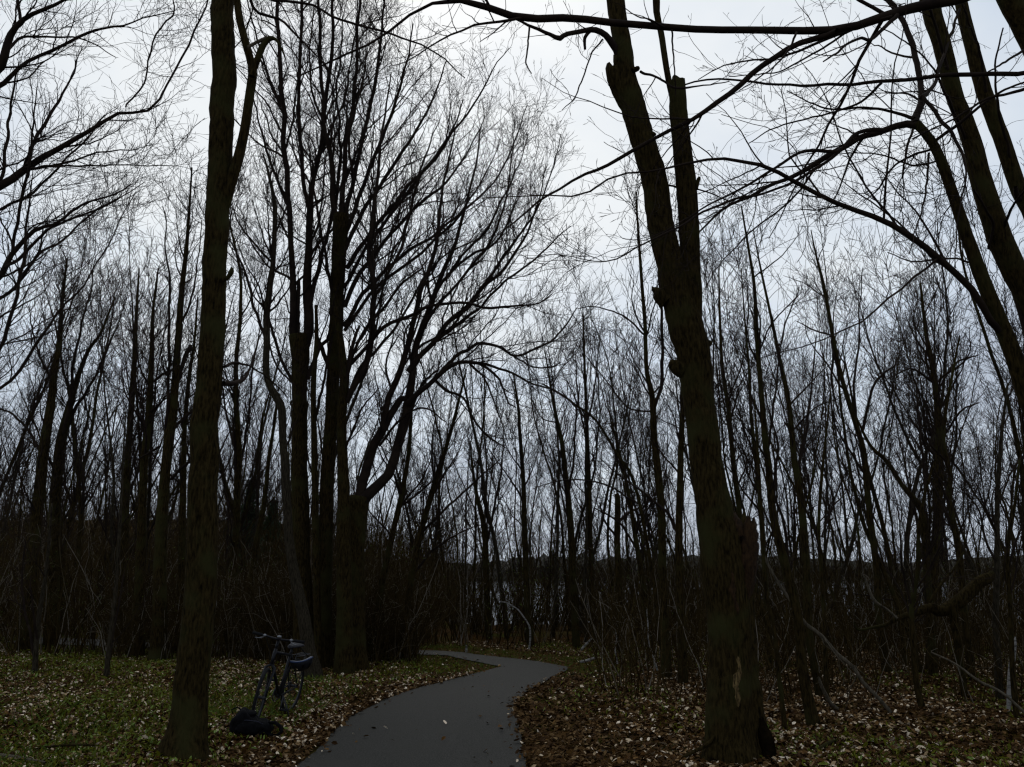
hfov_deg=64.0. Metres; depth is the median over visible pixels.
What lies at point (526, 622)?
bent sapling
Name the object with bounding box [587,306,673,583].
bare tree
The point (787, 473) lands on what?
bare tree
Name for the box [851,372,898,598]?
bare tree
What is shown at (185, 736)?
bare tree
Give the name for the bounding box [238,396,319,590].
bare tree
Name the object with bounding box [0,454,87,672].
sapling
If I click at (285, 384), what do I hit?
bare tree
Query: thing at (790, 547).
bare tree
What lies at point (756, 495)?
bare tree
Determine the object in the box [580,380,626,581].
bare tree
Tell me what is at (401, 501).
bare tree
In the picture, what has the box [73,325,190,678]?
sapling
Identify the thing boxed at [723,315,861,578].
bare tree
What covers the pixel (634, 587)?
water
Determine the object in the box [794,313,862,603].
bare tree
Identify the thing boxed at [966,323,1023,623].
bare tree
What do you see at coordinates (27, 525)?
bare tree
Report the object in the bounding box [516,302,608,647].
bare tree
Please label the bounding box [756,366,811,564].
bare tree
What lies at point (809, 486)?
bare tree
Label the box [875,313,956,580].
bare tree
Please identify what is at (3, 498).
bare tree
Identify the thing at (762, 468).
bare tree
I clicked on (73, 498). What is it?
bare tree
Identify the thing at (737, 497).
bare tree
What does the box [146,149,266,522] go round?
bare tree
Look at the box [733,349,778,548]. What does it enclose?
bare tree
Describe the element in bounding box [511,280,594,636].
bare tree
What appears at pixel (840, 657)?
fallen branch
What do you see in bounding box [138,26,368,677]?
bare tree
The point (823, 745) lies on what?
fallen branch
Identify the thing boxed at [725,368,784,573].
bare tree
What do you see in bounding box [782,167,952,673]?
bare tree
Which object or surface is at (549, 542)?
bare tree
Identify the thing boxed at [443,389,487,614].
bare tree
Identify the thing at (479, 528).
bare tree
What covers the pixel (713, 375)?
bare tree
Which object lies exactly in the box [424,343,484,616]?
bare tree
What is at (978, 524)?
bare tree
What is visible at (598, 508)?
bare tree
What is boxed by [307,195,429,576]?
bare tree
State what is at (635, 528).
bare tree
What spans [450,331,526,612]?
bare tree
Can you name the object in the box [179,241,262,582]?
bare tree
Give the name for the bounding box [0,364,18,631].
bare tree
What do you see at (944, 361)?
bare tree
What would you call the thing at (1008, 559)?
sapling
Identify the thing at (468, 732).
path
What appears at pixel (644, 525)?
bare tree
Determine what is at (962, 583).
bare tree
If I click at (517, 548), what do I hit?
bare tree
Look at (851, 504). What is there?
bare tree
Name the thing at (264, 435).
bare tree
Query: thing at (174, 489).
bare tree
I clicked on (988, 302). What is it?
bare tree
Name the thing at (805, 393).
bare tree
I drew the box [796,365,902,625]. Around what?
bare tree
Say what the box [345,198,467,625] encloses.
bare tree
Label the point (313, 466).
bare tree
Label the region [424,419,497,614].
bare tree
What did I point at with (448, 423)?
bare tree
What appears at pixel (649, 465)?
bare tree
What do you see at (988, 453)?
bare tree
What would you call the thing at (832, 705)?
fallen branch
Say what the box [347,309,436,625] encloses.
bare tree
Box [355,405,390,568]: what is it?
bare tree
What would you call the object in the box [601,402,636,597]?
bare tree
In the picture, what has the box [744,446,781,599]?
bare tree
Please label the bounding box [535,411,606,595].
bare tree
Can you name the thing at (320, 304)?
bare tree
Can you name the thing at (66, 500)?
bare tree
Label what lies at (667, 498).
bare tree
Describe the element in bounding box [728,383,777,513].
bare tree
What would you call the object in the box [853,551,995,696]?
fallen tree
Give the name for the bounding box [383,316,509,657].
bare tree
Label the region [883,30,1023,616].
bare tree
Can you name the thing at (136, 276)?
bare tree
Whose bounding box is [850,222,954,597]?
bare tree
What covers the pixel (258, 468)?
bare tree
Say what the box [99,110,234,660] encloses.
bare tree
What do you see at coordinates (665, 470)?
bare tree
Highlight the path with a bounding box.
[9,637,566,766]
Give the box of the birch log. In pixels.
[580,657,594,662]
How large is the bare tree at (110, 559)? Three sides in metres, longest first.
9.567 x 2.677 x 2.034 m
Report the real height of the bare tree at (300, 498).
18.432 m
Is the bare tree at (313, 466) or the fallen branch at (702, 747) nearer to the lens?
the fallen branch at (702, 747)
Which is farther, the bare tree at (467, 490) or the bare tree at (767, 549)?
the bare tree at (467, 490)
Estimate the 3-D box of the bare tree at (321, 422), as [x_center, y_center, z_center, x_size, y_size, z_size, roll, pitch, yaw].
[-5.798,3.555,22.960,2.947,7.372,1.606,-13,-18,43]
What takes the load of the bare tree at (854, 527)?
on the ground at (570, 668)
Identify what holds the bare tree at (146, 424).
on the ground at (570, 668)
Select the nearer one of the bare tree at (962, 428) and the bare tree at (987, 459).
the bare tree at (962, 428)
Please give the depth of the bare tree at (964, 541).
27.65 m
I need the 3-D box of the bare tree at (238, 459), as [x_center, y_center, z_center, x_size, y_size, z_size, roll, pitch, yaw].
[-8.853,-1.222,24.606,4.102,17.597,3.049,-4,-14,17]
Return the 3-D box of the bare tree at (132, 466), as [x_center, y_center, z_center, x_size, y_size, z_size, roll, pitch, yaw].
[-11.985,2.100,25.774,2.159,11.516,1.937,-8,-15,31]
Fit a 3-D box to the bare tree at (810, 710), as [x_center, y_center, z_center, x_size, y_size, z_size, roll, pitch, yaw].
[3.771,0.835,10.885,2.293,7.283,2.388,0,-13,0]
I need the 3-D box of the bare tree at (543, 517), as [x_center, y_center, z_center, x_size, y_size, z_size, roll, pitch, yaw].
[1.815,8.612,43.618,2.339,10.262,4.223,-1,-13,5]
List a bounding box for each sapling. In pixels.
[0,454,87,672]
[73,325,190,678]
[500,601,530,650]
[710,309,822,729]
[740,336,895,701]
[863,432,1000,709]
[954,418,1023,717]
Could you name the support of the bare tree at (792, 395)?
on the ground at (570, 668)
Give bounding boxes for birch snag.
[1006,637,1016,711]
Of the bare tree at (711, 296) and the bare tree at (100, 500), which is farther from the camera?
the bare tree at (100, 500)
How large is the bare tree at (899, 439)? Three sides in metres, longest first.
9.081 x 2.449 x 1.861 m
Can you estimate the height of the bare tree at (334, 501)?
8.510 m
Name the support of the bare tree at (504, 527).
on the ground at (570, 668)
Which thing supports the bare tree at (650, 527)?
on the ground at (570, 668)
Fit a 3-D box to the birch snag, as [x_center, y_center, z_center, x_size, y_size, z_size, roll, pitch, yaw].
[6.588,3.851,10.806,0.253,0.977,0.067,0,-13,0]
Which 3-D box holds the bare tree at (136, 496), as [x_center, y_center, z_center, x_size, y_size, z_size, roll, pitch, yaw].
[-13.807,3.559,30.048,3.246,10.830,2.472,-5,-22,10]
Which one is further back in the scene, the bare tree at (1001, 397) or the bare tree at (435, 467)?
the bare tree at (435, 467)
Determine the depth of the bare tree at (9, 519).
51.55 m
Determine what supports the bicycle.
on the ground at (570, 668)
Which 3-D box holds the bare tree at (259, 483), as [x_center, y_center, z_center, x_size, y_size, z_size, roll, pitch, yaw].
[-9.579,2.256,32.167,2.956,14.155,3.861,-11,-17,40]
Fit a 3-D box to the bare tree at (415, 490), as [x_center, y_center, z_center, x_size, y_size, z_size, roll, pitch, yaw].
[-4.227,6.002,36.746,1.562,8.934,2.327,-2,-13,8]
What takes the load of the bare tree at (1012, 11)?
on the ground at (570, 668)
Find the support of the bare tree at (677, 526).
on the ground at (570, 668)
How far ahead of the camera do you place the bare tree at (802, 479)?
19.37 m
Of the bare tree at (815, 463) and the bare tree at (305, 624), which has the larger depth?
the bare tree at (815, 463)
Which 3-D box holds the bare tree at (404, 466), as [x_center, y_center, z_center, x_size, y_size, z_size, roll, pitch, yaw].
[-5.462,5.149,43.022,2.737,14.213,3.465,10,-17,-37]
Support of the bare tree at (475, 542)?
on the ground at (570, 668)
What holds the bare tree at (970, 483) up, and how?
on the ground at (570, 668)
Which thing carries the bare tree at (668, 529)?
on the ground at (570, 668)
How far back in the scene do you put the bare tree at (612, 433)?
30.79 m
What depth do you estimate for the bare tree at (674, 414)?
34.04 m
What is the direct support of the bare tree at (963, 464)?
on the ground at (570, 668)
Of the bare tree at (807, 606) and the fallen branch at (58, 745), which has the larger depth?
the bare tree at (807, 606)
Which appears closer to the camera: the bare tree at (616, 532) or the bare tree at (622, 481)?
the bare tree at (616, 532)
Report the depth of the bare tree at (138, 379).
24.75 m
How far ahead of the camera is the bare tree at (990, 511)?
25.83 m
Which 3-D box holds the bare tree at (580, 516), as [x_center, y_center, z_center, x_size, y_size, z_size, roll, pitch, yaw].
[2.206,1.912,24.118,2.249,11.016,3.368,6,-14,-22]
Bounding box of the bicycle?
[251,631,309,716]
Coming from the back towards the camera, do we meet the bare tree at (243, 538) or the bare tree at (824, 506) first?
the bare tree at (824, 506)
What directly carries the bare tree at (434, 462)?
on the ground at (570, 668)
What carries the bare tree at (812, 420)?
on the ground at (570, 668)
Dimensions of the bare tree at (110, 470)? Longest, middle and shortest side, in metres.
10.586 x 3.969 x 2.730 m
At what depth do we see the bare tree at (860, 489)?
31.34 m
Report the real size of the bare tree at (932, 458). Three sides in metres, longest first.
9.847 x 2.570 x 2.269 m
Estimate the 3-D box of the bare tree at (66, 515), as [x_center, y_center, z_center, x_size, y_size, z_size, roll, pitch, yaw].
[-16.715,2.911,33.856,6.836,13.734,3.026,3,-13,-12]
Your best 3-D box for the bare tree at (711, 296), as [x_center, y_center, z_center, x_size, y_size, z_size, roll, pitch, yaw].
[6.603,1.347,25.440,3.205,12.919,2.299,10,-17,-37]
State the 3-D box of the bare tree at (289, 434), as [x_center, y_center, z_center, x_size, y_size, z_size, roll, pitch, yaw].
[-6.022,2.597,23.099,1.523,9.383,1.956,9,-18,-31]
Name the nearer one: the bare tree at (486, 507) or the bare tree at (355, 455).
the bare tree at (486, 507)
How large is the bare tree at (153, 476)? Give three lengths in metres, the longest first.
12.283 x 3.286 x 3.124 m
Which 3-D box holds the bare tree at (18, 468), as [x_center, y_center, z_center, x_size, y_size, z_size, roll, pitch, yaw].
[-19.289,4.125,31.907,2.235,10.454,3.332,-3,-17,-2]
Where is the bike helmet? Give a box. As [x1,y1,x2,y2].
[289,647,312,671]
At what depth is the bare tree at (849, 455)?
33.81 m
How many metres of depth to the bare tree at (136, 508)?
24.28 m
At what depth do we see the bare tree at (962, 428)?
22.74 m
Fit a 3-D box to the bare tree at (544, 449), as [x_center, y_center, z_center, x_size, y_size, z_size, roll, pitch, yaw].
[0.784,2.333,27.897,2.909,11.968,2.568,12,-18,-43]
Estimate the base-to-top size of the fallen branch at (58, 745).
0.075 m
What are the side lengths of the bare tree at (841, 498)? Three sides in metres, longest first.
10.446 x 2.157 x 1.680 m
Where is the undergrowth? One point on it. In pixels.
(272, 618)
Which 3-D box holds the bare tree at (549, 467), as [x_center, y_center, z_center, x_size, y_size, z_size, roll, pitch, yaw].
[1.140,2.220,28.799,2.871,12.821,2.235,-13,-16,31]
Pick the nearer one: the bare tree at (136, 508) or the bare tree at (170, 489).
the bare tree at (136, 508)
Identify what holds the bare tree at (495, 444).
on the ground at (570, 668)
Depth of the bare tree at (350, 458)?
28.62 m
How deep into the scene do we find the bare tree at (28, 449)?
29.91 m
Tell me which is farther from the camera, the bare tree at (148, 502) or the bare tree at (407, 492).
the bare tree at (407, 492)
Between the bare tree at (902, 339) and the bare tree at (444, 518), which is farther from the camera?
the bare tree at (444, 518)
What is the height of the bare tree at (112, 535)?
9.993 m
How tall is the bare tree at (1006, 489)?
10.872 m
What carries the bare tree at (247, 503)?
on the ground at (570, 668)
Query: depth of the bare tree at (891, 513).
37.49 m
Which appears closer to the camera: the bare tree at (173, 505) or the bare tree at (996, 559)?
the bare tree at (996, 559)
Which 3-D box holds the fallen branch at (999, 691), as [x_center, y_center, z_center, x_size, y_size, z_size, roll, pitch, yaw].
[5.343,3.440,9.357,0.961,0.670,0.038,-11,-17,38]
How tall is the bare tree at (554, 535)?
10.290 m
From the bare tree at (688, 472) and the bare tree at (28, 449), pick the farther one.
the bare tree at (28, 449)
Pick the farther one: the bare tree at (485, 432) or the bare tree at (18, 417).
the bare tree at (18, 417)
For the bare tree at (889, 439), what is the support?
on the ground at (570, 668)
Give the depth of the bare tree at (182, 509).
20.45 m
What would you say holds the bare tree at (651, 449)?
on the ground at (570, 668)
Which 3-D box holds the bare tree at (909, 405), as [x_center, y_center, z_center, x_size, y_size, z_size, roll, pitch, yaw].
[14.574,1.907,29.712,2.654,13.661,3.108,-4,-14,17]
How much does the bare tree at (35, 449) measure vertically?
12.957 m
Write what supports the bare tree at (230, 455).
on the ground at (570, 668)
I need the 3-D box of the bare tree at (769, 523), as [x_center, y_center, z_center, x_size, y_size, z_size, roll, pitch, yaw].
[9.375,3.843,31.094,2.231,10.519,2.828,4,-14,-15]
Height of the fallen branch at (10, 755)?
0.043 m
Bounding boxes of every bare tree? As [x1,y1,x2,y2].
[0,0,258,439]
[0,180,143,570]
[0,201,126,651]
[0,289,98,554]
[0,305,90,625]
[0,305,197,576]
[0,316,91,637]
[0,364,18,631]
[0,365,12,548]
[0,366,59,476]
[0,373,53,555]
[0,389,40,584]
[0,415,42,531]
[0,431,44,578]
[2,416,35,538]
[14,254,136,562]
[20,245,138,646]
[21,388,67,493]
[21,395,81,550]
[28,240,134,632]
[30,257,157,577]
[38,307,131,636]
[55,216,187,625]
[61,146,183,594]
[61,259,148,641]
[62,245,136,581]
[65,352,126,562]
[73,286,167,627]
[77,287,250,627]
[80,211,232,657]
[86,311,289,623]
[87,348,185,638]
[98,428,119,526]
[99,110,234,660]
[101,368,164,576]
[113,267,188,577]
[119,365,194,575]
[124,258,199,625]
[132,279,250,652]
[134,361,193,572]
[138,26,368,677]
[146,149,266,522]
[151,449,189,557]
[153,279,230,580]
[157,0,477,762]
[161,285,261,577]
[164,0,427,659]
[173,132,296,638]
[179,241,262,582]
[186,322,264,533]
[214,267,301,621]
[217,379,358,595]
[218,336,291,562]
[220,356,270,603]
[221,366,277,556]
[222,361,289,617]
[234,356,318,648]
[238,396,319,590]
[239,289,303,613]
[240,383,287,501]
[243,368,311,535]
[256,280,291,579]
[259,0,559,668]
[261,0,1023,251]
[262,273,336,572]
[266,382,324,602]
[269,427,291,520]
[272,322,311,595]
[294,305,350,666]
[299,11,586,674]
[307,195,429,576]
[307,411,336,602]
[311,350,378,538]
[311,394,467,661]
[333,348,451,564]
[333,395,358,540]
[334,277,434,584]
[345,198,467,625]
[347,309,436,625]
[348,42,648,670]
[349,407,363,494]
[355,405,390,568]
[364,418,428,562]
[373,356,429,554]
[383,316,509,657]
[388,407,427,579]
[397,434,420,533]
[402,358,499,623]
[402,429,426,588]
[405,382,456,620]
[407,225,519,638]
[413,241,482,624]
[422,0,811,764]
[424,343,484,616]
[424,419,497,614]
[426,435,457,524]
[428,441,464,584]
[439,410,523,638]
[441,222,507,631]
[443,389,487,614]
[443,456,463,573]
[448,322,512,606]
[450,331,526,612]
[453,0,1023,414]
[462,372,524,569]
[469,390,537,621]
[471,465,527,598]
[477,337,555,645]
[496,280,582,630]
[496,357,535,618]
[497,406,562,596]
[499,282,580,630]
[500,391,542,596]
[505,376,572,630]
[506,390,549,600]
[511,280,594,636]
[513,442,552,616]
[515,290,671,647]
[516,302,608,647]
[528,341,580,630]
[534,458,561,617]
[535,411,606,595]
[535,468,569,621]
[547,220,643,614]
[547,276,619,641]
[549,323,626,642]
[557,264,626,631]
[559,444,596,576]
[561,312,673,613]
[562,280,761,682]
[562,429,605,573]
[568,108,680,678]
[574,481,607,587]
[576,317,667,635]
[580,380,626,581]
[585,319,635,597]
[585,350,690,659]
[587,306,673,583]
[591,370,643,625]
[595,413,637,610]
[599,479,638,651]
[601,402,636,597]
[603,447,635,582]
[605,147,782,673]
[610,326,666,623]
[612,335,700,601]
[618,360,687,603]
[621,340,676,597]
[624,386,675,567]
[625,363,676,629]
[633,395,686,579]
[637,391,686,584]
[637,395,695,589]
[637,417,700,573]
[639,395,669,576]
[646,315,728,548]
[649,261,724,585]
[649,451,675,578]
[657,158,776,584]
[658,370,692,505]
[664,239,770,592]
[666,333,718,582]
[669,229,758,641]
[700,207,779,518]
[701,180,878,655]
[702,196,856,650]
[702,212,787,671]
[706,198,871,726]
[713,142,868,695]
[714,315,796,579]
[722,453,761,578]
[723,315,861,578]
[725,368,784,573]
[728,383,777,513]
[730,355,790,556]
[732,333,796,585]
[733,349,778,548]
[743,346,807,581]
[743,411,781,563]
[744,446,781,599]
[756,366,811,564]
[756,384,816,604]
[762,328,816,616]
[762,342,859,614]
[769,168,944,671]
[769,276,861,660]
[771,286,856,607]
[776,317,840,593]
[776,351,837,552]
[780,342,831,581]
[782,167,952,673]
[786,341,915,576]
[788,225,890,649]
[788,365,848,582]
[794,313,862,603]
[796,171,989,651]
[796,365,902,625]
[802,419,856,585]
[805,323,873,611]
[806,204,1003,621]
[811,339,891,591]
[813,406,879,564]
[816,273,949,639]
[817,271,988,597]
[818,363,887,605]
[819,288,909,665]
[819,428,869,585]
[826,312,982,675]
[846,379,886,578]
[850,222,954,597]
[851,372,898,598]
[855,218,989,669]
[858,322,927,637]
[859,0,1023,480]
[866,349,946,627]
[869,448,918,618]
[871,330,992,593]
[872,293,1003,682]
[874,311,958,569]
[875,225,998,654]
[875,266,994,579]
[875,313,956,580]
[876,331,1023,592]
[877,130,980,653]
[880,269,949,571]
[881,254,991,645]
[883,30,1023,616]
[886,404,921,561]
[893,274,1013,587]
[900,213,981,596]
[912,344,977,569]
[924,119,1023,555]
[926,294,1023,700]
[930,339,1019,636]
[938,326,1000,630]
[946,411,991,575]
[948,391,1023,584]
[949,165,1023,544]
[952,226,1023,609]
[952,334,1021,618]
[955,2,1023,218]
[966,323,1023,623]
[966,387,1016,557]
[966,451,990,564]
[974,344,1023,627]
[975,345,1020,477]
[977,343,1018,465]
[977,380,1022,571]
[980,328,1023,566]
[987,315,1023,604]
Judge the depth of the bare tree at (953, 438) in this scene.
25.98 m
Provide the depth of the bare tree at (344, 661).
16.61 m
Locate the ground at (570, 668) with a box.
[0,520,1023,766]
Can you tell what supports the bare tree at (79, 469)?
on the ground at (570, 668)
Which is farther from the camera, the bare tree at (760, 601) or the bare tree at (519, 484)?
the bare tree at (519, 484)
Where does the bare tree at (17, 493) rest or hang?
on the ground at (570, 668)
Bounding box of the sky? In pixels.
[0,0,1023,564]
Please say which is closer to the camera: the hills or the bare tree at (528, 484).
the bare tree at (528, 484)
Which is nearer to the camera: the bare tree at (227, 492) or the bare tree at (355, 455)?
the bare tree at (227, 492)
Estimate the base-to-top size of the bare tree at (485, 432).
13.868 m
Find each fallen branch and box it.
[0,753,46,763]
[33,744,119,749]
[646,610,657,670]
[681,735,714,759]
[760,547,892,712]
[785,738,840,758]
[817,676,838,710]
[861,573,897,619]
[931,652,1023,713]
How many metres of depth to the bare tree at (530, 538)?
29.00 m
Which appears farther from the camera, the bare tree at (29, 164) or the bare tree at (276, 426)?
the bare tree at (276, 426)
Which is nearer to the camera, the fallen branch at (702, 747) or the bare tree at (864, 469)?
the fallen branch at (702, 747)
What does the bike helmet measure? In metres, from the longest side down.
0.318 x 0.308 x 0.248 m
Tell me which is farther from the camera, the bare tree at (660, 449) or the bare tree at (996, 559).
the bare tree at (660, 449)
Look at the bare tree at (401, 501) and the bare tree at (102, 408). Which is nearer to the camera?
the bare tree at (401, 501)
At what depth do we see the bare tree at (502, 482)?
42.14 m
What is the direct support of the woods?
on the ground at (570, 668)
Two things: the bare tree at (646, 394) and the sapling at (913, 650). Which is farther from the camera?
the bare tree at (646, 394)
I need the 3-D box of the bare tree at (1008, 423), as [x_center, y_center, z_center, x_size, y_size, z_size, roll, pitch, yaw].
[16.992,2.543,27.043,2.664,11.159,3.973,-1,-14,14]
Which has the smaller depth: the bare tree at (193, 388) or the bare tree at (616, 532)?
the bare tree at (616, 532)
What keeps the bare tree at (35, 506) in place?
on the ground at (570, 668)
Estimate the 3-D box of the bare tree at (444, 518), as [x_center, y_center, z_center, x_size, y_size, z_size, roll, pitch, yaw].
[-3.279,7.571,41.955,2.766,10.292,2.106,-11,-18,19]
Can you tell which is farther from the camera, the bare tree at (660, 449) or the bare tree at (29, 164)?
the bare tree at (660, 449)
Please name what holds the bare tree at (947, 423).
on the ground at (570, 668)
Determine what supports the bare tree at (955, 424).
on the ground at (570, 668)
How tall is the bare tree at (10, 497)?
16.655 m
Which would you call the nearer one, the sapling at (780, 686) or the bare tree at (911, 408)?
the sapling at (780, 686)
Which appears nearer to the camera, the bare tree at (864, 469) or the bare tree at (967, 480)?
the bare tree at (864, 469)
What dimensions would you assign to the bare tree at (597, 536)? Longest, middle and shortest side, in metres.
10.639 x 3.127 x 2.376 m
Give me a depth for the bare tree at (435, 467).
76.22 m
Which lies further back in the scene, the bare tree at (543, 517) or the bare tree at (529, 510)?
the bare tree at (543, 517)
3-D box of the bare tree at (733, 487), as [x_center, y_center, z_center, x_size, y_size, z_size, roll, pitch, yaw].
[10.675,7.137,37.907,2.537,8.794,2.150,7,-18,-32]
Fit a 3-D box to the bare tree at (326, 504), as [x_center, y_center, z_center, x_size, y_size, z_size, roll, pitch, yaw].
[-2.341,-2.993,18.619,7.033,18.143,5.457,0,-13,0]
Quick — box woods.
[0,361,674,621]
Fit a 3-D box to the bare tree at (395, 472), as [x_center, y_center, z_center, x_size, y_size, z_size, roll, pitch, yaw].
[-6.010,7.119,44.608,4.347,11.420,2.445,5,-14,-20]
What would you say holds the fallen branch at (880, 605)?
attached to the fallen tree at (971, 589)
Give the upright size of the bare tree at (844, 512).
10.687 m
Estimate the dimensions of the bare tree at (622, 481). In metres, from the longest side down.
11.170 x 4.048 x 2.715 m
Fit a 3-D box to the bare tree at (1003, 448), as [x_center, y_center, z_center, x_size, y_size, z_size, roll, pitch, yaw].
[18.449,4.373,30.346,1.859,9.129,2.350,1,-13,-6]
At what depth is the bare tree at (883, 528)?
16.83 m
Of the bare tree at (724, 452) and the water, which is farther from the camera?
the water
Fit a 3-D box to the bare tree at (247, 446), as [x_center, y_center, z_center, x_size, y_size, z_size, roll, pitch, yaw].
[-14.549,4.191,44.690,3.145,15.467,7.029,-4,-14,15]
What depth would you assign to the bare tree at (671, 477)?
36.49 m
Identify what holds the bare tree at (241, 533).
on the ground at (570, 668)
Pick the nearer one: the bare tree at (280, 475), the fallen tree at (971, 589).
the fallen tree at (971, 589)
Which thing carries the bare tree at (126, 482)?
on the ground at (570, 668)
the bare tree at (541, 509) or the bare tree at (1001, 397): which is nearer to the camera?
the bare tree at (1001, 397)
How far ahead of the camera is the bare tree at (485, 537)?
24.64 m
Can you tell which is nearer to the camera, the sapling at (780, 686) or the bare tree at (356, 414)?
the sapling at (780, 686)
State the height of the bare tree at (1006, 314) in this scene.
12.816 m
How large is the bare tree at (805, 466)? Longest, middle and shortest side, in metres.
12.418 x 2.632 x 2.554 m
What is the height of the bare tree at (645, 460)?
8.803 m
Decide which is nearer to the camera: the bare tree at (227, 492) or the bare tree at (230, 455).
the bare tree at (230, 455)
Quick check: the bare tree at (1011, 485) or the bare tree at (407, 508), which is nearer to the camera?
the bare tree at (1011, 485)
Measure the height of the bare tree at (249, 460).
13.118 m
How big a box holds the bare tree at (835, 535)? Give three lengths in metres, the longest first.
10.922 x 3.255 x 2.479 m
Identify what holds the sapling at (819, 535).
on the ground at (570, 668)
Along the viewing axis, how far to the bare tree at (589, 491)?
24.05 m
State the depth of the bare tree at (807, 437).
31.55 m
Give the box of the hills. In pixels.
[417,554,1023,580]
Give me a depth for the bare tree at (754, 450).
16.32 m
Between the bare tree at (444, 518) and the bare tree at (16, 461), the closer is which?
the bare tree at (444, 518)
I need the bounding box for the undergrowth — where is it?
[0,470,1023,706]
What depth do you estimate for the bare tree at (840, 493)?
35.88 m
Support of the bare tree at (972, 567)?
on the ground at (570, 668)
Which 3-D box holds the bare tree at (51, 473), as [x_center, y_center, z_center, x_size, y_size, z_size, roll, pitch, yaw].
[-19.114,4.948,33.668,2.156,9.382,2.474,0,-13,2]
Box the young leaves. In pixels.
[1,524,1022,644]
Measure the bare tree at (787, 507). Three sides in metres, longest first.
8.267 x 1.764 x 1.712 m
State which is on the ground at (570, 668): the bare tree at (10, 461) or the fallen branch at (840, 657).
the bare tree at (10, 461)
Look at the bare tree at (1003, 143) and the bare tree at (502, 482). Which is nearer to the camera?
the bare tree at (1003, 143)
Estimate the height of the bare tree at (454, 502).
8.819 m
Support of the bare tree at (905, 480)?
on the ground at (570, 668)
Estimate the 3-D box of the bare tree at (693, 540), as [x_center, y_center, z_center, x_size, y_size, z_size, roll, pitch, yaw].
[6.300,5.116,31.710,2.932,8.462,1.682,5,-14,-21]
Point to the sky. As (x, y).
(988, 20)
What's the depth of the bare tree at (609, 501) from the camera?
24.06 m
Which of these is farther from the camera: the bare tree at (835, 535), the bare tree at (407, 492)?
the bare tree at (407, 492)
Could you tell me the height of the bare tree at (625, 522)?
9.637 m
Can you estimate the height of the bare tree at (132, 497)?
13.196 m
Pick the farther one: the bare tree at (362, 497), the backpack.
the bare tree at (362, 497)
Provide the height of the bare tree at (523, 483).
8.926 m
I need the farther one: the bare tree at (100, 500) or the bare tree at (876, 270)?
the bare tree at (100, 500)
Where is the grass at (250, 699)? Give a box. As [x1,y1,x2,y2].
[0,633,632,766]
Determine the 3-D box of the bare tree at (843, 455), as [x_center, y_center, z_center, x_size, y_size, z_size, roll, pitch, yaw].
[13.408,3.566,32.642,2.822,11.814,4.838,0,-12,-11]
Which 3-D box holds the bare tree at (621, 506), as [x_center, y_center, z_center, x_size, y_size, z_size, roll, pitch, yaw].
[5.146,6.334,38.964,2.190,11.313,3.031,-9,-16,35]
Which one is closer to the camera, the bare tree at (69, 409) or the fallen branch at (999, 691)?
the fallen branch at (999, 691)
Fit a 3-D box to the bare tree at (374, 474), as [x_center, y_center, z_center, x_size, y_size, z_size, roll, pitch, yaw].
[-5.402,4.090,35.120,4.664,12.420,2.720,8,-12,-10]
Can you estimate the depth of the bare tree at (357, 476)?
26.93 m
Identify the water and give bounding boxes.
[454,581,1020,624]
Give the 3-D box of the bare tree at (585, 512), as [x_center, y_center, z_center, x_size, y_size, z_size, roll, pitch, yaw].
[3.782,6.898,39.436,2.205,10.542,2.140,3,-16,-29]
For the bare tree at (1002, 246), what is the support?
on the ground at (570, 668)
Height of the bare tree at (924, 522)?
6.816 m
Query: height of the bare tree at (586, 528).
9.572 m
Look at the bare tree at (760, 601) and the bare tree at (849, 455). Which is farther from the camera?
the bare tree at (849, 455)
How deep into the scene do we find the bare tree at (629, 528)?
35.02 m
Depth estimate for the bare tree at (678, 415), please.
24.03 m
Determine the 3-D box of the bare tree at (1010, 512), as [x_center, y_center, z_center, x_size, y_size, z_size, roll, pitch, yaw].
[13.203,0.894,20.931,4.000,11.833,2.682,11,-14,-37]
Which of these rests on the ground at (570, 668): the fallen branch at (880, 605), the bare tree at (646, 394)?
the bare tree at (646, 394)
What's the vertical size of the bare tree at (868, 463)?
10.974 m
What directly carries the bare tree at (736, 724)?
on the ground at (570, 668)
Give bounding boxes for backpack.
[229,707,282,735]
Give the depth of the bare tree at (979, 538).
27.66 m
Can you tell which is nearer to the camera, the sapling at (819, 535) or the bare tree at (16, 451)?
the sapling at (819, 535)
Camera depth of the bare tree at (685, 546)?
32.17 m
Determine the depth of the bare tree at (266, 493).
20.86 m
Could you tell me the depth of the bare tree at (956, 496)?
19.75 m
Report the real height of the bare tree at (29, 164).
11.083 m
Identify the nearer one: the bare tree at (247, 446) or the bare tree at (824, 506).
the bare tree at (824, 506)
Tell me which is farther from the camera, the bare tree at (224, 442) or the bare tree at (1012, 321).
the bare tree at (224, 442)
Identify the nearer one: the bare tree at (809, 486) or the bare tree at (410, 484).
the bare tree at (809, 486)
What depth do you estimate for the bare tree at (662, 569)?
15.91 m
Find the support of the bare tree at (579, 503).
on the ground at (570, 668)

